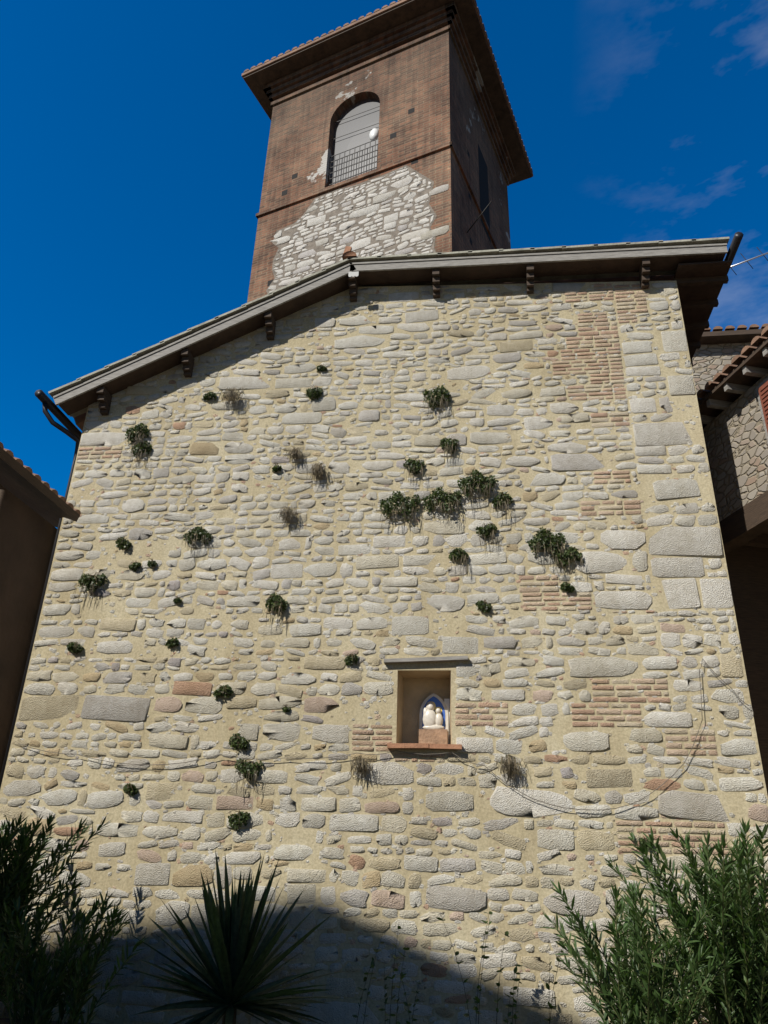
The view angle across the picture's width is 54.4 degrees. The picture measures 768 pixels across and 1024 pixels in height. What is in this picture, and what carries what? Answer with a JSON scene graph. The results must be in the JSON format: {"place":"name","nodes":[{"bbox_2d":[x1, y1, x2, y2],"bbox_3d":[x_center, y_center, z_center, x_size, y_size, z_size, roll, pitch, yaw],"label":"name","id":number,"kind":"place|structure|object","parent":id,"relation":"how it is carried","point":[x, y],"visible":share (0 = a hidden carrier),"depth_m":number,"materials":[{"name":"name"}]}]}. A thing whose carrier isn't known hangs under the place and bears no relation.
{"place":"outdoors","nodes":[
{"label":"outdoors","id":0,"kind":"place"},
{"bbox_2d":[0,442,80,774],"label":"house","id":1,"kind":"structure","parent":0,"point":[34,508],"depth_m":9.38,"materials":[{"name":"paint"}]},
{"bbox_2d":[0,1018,94,1023],"bbox_3d":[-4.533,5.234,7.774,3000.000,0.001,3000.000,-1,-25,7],"label":"ground","id":2,"kind":"structure","parent":0,"point":[4,1020],"depth_m":7.57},
{"bbox_2d":[0,812,147,1023],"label":"oleander bush","id":3,"kind":"object","parent":2,"relation":"on","point":[19,945],"visible":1,"depth_m":6.40,"materials":[{"name":"green plant"}]},
{"bbox_2d":[122,849,348,1023],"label":"yucca plant","id":4,"kind":"object","parent":2,"relation":"on","point":[235,978],"visible":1,"depth_m":6.69,"materials":[{"name":"green plant"}]},
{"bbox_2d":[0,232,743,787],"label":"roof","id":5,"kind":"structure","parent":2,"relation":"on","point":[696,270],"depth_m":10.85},
{"bbox_2d":[66,363,649,847],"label":"wall plants","id":6,"kind":"object","parent":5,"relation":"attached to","point":[490,529],"depth_m":9.46,"materials":[{"name":"green plant"}]},
{"bbox_2d":[18,658,748,809],"bbox_3d":[-0.200,2.456,8.443,8.343,1.607,0.019,-1,-25,7],"label":"facade cable","id":7,"kind":"object","parent":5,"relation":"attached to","point":[438,753],"visible":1,"depth_m":8.25,"materials":[{"name":"brown plastic"}]},
{"bbox_2d":[241,0,532,302],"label":"bell tower","id":8,"kind":"structure","parent":5,"relation":"on","point":[394,129],"depth_m":18.17,"materials":[{"name":"brick"}]},
{"bbox_2d":[384,656,467,749],"bbox_3d":[0.496,2.243,8.681,0.981,1.043,0.515,-1,-25,7],"label":"niche shrine","id":9,"kind":"object","parent":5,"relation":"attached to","point":[434,723],"visible":0.99,"depth_m":8.70,"materials":[{"name":"ceramic"}]},
{"bbox_2d":[724,247,767,274],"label":"tv aerial","id":10,"kind":"object","parent":5,"relation":"attached to","point":[762,254],"visible":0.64,"depth_m":11.21,"materials":[{"name":"silver metal"}]},
{"bbox_2d":[0,281,767,1023],"bbox_3d":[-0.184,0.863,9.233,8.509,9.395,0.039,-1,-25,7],"label":"facade stones","id":11,"kind":"object","parent":2,"relation":"on","point":[670,540],"visible":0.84,"depth_m":8.83,"materials":[{"name":"beige stone"}]},
{"bbox_2d":[352,906,569,1023],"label":"weed plants","id":12,"kind":"object","parent":2,"relation":"on","point":[477,1001],"visible":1,"depth_m":6.86,"materials":[{"name":"green plant"}]},
{"bbox_2d":[541,818,767,1023],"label":"oleander bush","id":13,"kind":"object","parent":2,"relation":"on","point":[727,957],"visible":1,"depth_m":5.84,"materials":[{"name":"green plant"}]},
{"bbox_2d":[0,0,767,527],"label":"sky","id":14,"kind":"structure","parent":0,"point":[134,139],"materials":[{"name":"blue"}]},
{"bbox_2d":[692,323,767,393],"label":"house","id":15,"kind":"structure","parent":0,"point":[717,351],"depth_m":13.66,"materials":[{"name":"beige stone"}]},
{"bbox_2d":[697,326,767,795],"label":"house","id":16,"kind":"structure","parent":0,"point":[732,403],"depth_m":10.05,"materials":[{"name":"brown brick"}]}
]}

